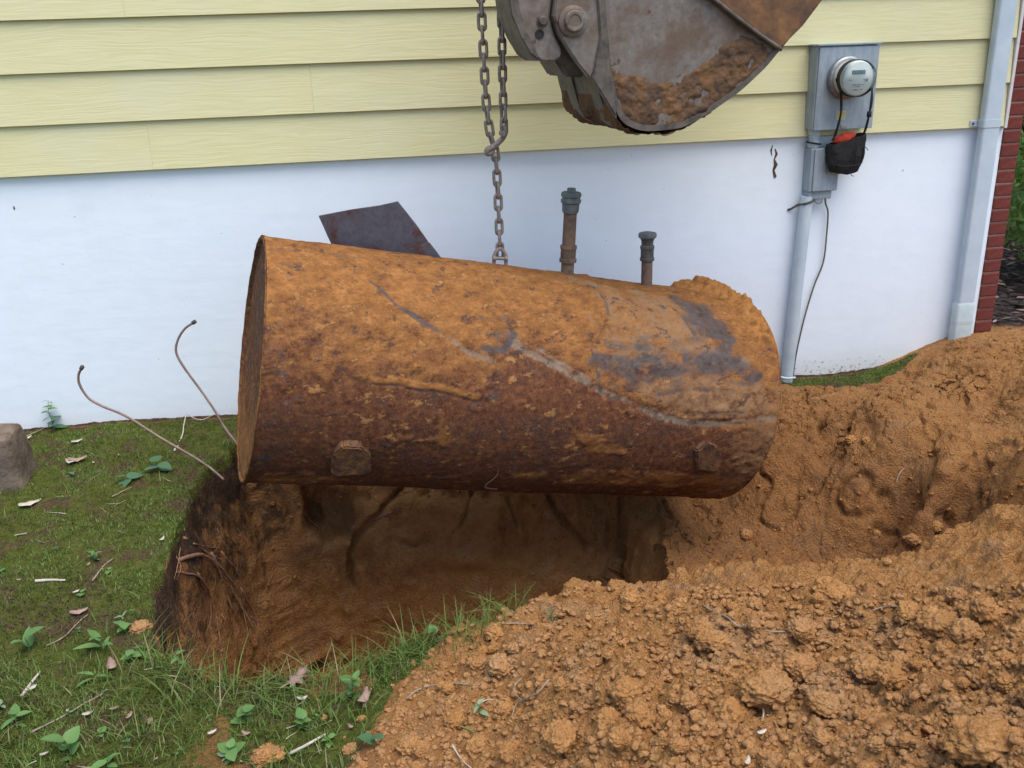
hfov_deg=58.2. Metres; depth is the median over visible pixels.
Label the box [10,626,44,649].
weed
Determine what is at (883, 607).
twig
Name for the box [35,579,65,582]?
twig
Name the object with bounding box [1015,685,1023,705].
soil clod
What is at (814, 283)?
ground wire
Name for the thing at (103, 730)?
weed
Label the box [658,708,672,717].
soil clod
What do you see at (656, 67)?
excavator bucket
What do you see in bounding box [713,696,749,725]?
soil clod
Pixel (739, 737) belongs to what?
soil clod
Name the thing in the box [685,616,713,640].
soil clod
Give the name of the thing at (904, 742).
soil clod
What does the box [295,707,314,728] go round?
weed
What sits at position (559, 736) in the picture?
soil clod
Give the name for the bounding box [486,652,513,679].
soil clod
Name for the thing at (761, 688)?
soil clod
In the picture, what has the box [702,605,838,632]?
twig
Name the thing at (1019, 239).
shrub
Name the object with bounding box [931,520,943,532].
soil clod
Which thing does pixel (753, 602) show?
soil clod
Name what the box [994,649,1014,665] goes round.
soil clod
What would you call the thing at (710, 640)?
soil clod
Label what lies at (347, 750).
soil clod
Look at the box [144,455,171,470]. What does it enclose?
weed
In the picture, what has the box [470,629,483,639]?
soil clod
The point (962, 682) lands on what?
soil clod
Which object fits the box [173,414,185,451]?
twig
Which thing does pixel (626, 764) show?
soil clod
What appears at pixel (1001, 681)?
soil clod
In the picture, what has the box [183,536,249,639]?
root
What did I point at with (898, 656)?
soil clod
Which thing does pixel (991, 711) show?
soil clod
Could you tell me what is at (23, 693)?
twig
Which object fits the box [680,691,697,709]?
soil clod
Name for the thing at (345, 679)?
weed
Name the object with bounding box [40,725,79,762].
weed
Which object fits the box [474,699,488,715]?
weed
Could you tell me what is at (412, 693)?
twig
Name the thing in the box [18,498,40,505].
fallen leaf
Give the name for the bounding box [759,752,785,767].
soil clod
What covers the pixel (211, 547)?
root
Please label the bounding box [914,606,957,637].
soil clod
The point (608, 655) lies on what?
soil clod
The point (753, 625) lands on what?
soil clod
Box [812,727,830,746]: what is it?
soil clod
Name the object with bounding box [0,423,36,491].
stone block
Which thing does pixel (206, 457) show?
moss
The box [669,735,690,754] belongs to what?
soil clod
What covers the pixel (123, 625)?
weed
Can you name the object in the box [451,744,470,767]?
twig
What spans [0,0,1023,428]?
house
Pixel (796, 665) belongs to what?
soil clod
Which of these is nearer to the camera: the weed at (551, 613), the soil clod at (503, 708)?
the soil clod at (503, 708)
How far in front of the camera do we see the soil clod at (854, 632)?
2.11 m
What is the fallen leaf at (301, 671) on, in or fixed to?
on the ground at (938, 396)
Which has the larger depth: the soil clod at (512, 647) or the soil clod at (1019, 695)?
the soil clod at (512, 647)
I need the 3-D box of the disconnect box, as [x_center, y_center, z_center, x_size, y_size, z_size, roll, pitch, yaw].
[1.524,-1.077,4.554,0.158,0.362,0.087,-5,20,-8]
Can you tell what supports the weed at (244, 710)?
on the ground at (938, 396)
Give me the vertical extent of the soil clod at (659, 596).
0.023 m
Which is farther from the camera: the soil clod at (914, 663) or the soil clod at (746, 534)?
the soil clod at (746, 534)
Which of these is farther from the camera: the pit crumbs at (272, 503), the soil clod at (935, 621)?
the pit crumbs at (272, 503)
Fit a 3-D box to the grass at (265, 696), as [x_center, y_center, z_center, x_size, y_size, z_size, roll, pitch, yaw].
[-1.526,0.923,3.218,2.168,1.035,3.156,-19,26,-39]
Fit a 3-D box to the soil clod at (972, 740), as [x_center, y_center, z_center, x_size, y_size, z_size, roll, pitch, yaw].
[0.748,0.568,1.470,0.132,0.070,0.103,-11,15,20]
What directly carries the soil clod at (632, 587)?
on the ground at (938, 396)
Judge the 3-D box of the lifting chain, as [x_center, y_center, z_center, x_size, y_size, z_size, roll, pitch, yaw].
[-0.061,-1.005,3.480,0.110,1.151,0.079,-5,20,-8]
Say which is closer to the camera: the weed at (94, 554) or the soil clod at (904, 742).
the soil clod at (904, 742)
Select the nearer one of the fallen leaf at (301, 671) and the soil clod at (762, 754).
the soil clod at (762, 754)
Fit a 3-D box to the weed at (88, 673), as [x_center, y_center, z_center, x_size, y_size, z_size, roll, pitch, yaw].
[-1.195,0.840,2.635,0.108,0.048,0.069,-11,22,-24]
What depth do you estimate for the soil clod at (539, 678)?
2.30 m
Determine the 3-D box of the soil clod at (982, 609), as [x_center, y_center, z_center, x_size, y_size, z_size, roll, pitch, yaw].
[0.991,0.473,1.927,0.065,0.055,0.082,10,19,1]
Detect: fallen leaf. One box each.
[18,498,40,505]
[68,455,86,461]
[69,607,87,613]
[82,709,93,714]
[106,657,116,668]
[281,664,309,686]
[296,695,307,699]
[357,686,368,701]
[744,755,749,763]
[757,728,766,733]
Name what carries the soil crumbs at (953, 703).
on the ground at (938, 396)
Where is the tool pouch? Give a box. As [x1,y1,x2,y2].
[825,78,872,176]
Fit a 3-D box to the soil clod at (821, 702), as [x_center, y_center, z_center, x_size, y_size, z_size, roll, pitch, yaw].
[0.622,0.638,1.833,0.066,0.044,0.071,-1,20,2]
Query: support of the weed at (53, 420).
on the ground at (938, 396)
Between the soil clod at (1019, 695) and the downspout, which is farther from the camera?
the downspout
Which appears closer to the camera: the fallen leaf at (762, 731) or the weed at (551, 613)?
the fallen leaf at (762, 731)
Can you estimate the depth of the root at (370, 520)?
4.38 m
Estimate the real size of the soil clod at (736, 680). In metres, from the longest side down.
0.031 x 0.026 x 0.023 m
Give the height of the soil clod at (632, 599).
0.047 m
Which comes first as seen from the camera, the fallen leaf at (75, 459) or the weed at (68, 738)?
the weed at (68, 738)
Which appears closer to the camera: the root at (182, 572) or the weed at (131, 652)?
the weed at (131, 652)
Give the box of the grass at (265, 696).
[0,419,533,767]
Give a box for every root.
[176,571,208,590]
[177,553,233,611]
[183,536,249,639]
[193,543,240,551]
[197,572,222,651]
[209,551,266,657]
[221,551,245,644]
[240,587,260,640]
[297,503,321,528]
[350,511,391,529]
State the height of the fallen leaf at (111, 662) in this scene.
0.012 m
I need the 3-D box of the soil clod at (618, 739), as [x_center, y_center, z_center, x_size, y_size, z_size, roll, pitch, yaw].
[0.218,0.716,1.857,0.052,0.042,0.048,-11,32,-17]
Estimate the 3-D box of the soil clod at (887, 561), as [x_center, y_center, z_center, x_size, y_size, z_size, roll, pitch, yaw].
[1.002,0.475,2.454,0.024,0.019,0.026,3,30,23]
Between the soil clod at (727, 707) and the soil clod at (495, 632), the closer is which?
the soil clod at (727, 707)
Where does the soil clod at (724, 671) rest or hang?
on the ground at (938, 396)
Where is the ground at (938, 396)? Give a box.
[0,130,1023,767]
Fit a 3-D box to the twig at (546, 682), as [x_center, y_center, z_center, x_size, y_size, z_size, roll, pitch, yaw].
[0.041,0.772,2.258,0.093,0.104,0.057,7,22,22]
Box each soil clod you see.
[128,619,152,634]
[250,742,286,767]
[341,742,356,755]
[356,715,366,721]
[357,760,368,767]
[394,733,420,757]
[409,760,420,767]
[412,739,431,758]
[436,680,444,690]
[441,681,455,693]
[442,709,466,730]
[465,734,488,757]
[469,655,486,671]
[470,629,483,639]
[477,645,487,654]
[484,622,504,640]
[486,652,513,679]
[487,644,496,653]
[494,700,515,716]
[498,741,519,761]
[503,753,512,763]
[506,642,519,653]
[535,676,543,681]
[542,719,575,755]
[552,676,567,691]
[563,657,574,669]
[569,702,577,711]
[577,757,592,767]
[595,706,622,725]
[602,650,614,660]
[608,725,632,751]
[610,675,644,705]
[619,591,641,607]
[621,584,639,594]
[623,761,629,767]
[624,701,655,728]
[654,593,664,600]
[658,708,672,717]
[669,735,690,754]
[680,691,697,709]
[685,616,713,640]
[691,713,701,723]
[694,629,730,651]
[705,721,717,729]
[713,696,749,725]
[718,666,730,676]
[726,601,737,610]
[732,682,741,698]
[733,675,741,685]
[735,733,744,745]
[737,666,795,709]
[740,528,752,540]
[746,596,762,609]
[747,619,761,631]
[755,748,773,760]
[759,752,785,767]
[778,759,790,767]
[782,652,816,679]
[785,615,816,644]
[804,675,814,684]
[805,689,842,718]
[810,592,824,602]
[811,576,852,606]
[811,675,825,684]
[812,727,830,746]
[843,435,856,444]
[850,629,863,637]
[850,653,880,684]
[852,708,870,722]
[856,759,872,767]
[861,436,870,443]
[865,735,884,752]
[872,530,880,535]
[872,660,908,690]
[883,558,891,565]
[885,649,908,663]
[893,599,919,624]
[895,735,915,748]
[904,533,921,546]
[907,657,922,668]
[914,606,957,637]
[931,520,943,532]
[936,713,1022,766]
[942,586,967,605]
[946,617,983,644]
[955,676,970,688]
[968,596,1001,625]
[980,707,1001,717]
[990,671,1014,692]
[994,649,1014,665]
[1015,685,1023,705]
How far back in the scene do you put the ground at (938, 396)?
3.90 m
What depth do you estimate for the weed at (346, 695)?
2.52 m
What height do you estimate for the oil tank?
1.431 m
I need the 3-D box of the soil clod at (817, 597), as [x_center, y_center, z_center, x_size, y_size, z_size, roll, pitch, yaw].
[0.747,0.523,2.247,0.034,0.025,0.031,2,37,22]
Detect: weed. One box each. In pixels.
[1,703,31,728]
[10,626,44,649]
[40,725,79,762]
[42,400,67,431]
[73,630,111,650]
[76,671,115,686]
[87,550,101,559]
[91,753,119,767]
[96,726,106,737]
[113,621,131,634]
[116,472,142,486]
[120,649,141,664]
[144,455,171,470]
[169,650,186,669]
[217,738,245,765]
[217,752,226,760]
[230,705,253,723]
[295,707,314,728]
[321,733,335,747]
[339,670,362,697]
[340,685,351,698]
[358,733,382,745]
[428,624,441,641]
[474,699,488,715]
[544,607,557,620]
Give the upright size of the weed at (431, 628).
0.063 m
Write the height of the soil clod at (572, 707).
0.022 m
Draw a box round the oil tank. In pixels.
[237,187,780,512]
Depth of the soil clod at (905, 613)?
2.08 m
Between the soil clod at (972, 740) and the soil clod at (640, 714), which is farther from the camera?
the soil clod at (640, 714)
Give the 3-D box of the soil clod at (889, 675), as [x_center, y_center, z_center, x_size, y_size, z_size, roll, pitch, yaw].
[0.759,0.586,1.838,0.073,0.053,0.066,0,31,11]
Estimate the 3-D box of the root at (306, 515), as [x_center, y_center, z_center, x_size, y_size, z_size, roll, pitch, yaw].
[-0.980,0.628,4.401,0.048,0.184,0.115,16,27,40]
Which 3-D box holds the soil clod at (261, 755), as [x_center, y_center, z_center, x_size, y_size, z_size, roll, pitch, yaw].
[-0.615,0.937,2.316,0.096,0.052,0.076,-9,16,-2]
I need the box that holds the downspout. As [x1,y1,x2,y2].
[948,0,1017,339]
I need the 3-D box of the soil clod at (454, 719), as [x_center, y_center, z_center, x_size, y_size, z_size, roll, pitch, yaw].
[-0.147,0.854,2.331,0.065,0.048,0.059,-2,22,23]
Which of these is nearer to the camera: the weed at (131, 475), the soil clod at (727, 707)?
the soil clod at (727, 707)
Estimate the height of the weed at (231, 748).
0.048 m
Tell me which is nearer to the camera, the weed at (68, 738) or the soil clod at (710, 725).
the soil clod at (710, 725)
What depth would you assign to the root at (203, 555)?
3.69 m
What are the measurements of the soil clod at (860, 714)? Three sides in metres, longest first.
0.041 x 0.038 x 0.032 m
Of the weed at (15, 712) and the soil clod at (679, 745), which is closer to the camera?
the soil clod at (679, 745)
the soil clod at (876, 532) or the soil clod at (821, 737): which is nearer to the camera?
the soil clod at (821, 737)
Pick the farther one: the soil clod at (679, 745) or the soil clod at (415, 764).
the soil clod at (415, 764)
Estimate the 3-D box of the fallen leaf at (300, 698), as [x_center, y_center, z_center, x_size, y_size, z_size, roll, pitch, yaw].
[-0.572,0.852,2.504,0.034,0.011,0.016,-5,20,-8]
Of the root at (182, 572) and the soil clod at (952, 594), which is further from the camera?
the root at (182, 572)
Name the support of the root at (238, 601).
on the ground at (938, 396)
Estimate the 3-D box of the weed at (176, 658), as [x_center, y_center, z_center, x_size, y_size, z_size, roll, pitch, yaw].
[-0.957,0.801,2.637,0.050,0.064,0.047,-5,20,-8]
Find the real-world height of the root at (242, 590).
0.302 m
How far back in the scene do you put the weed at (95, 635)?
2.73 m
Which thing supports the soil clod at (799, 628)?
on the ground at (938, 396)
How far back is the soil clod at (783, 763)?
1.65 m
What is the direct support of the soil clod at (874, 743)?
on the ground at (938, 396)
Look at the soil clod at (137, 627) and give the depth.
2.82 m
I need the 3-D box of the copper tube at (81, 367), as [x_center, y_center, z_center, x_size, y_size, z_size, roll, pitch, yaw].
[-1.559,0.162,3.968,0.712,0.456,0.034,6,22,20]
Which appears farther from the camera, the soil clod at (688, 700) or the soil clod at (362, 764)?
the soil clod at (362, 764)
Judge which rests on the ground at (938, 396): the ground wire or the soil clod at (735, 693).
the soil clod at (735, 693)
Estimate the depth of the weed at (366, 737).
2.30 m
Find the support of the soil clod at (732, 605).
on the ground at (938, 396)
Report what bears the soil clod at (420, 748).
on the ground at (938, 396)
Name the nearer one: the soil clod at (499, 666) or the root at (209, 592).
the soil clod at (499, 666)
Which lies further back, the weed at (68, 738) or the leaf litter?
the leaf litter
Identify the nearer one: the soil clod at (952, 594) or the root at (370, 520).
the soil clod at (952, 594)
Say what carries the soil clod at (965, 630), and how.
on the ground at (938, 396)
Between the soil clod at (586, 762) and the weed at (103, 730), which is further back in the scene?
the weed at (103, 730)
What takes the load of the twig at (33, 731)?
on the ground at (938, 396)
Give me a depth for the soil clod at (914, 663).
1.82 m
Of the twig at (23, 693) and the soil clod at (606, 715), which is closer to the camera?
the soil clod at (606, 715)
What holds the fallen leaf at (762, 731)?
on the ground at (938, 396)
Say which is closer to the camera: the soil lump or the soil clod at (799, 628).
the soil clod at (799, 628)
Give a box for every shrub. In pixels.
[1004,119,1023,259]
[1006,114,1023,242]
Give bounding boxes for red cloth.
[833,132,855,143]
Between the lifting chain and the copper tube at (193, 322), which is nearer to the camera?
the lifting chain
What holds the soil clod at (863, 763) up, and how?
on the ground at (938, 396)
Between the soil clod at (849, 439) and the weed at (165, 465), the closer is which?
the weed at (165, 465)
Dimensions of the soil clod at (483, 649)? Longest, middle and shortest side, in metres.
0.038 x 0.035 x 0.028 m
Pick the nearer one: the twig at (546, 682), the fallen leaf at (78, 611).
the twig at (546, 682)
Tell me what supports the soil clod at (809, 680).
on the ground at (938, 396)
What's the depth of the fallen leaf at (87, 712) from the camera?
2.48 m
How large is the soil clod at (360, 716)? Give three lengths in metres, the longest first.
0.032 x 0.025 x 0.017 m
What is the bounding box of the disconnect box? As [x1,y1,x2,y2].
[802,130,837,203]
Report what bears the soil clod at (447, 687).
on the ground at (938, 396)
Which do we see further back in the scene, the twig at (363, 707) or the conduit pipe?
the conduit pipe
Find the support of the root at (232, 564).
on the ground at (938, 396)
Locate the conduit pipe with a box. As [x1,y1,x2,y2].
[781,195,813,383]
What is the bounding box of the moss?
[0,353,916,767]
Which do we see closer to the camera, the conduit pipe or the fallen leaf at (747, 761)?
the fallen leaf at (747, 761)
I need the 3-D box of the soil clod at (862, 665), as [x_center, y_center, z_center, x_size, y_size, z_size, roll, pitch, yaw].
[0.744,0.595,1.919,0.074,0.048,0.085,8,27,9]
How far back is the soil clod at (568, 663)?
2.29 m
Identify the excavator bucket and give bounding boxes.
[495,0,821,135]
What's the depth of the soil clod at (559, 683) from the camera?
2.18 m
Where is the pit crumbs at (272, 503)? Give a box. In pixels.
[192,448,1023,639]
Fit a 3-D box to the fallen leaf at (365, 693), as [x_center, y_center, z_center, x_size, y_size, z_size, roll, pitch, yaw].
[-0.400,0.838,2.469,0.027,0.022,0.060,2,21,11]
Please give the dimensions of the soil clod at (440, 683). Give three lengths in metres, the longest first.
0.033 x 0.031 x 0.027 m
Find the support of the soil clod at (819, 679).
on the ground at (938, 396)
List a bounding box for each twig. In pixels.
[21,671,40,696]
[31,694,100,732]
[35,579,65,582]
[46,614,87,645]
[92,558,113,580]
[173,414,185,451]
[288,734,325,754]
[362,687,371,708]
[406,683,479,698]
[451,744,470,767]
[504,623,555,624]
[510,679,548,718]
[513,677,523,701]
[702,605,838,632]
[868,606,897,611]
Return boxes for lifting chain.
[476,0,507,264]
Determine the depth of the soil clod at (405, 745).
2.28 m
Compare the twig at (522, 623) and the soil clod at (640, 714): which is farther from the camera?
the twig at (522, 623)
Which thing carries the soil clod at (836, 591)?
on the ground at (938, 396)
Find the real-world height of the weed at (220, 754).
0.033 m
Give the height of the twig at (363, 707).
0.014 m
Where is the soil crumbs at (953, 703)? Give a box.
[321,580,1023,767]
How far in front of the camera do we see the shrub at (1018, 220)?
6.25 m
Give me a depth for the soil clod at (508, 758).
2.09 m
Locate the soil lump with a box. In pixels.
[671,275,779,360]
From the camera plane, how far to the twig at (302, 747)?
2.33 m
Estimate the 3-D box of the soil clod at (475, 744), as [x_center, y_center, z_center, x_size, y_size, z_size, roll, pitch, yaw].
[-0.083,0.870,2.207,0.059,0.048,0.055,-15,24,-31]
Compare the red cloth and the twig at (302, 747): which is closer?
the twig at (302, 747)
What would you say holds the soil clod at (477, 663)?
on the ground at (938, 396)
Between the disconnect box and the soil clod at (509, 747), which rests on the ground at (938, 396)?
the soil clod at (509, 747)
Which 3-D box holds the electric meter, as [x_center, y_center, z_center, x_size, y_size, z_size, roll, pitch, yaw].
[1.590,-1.404,4.351,0.319,0.391,0.244,-5,20,-8]
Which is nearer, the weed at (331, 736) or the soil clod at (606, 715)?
the soil clod at (606, 715)
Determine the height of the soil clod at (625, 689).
0.056 m
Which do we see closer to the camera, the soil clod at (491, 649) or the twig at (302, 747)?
the twig at (302, 747)
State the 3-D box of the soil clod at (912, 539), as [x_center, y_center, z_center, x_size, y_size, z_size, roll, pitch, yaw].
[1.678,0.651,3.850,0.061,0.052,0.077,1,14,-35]
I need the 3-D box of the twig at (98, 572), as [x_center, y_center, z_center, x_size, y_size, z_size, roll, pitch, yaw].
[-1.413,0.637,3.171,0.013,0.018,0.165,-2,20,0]
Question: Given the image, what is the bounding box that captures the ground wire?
[793,199,828,376]
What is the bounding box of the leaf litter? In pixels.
[992,226,1023,326]
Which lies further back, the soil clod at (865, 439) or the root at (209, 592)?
the soil clod at (865, 439)
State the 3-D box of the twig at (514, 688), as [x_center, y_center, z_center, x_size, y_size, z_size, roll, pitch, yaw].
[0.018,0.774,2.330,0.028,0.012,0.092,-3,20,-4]
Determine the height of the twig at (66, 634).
0.016 m
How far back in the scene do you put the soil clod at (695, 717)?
1.88 m
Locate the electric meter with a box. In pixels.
[804,42,881,130]
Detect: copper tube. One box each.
[77,365,224,480]
[175,320,236,444]
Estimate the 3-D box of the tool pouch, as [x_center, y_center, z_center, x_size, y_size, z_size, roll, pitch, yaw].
[1.612,-1.232,4.419,0.230,0.462,0.129,-5,20,-8]
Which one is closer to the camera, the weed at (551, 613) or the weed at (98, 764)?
the weed at (98, 764)

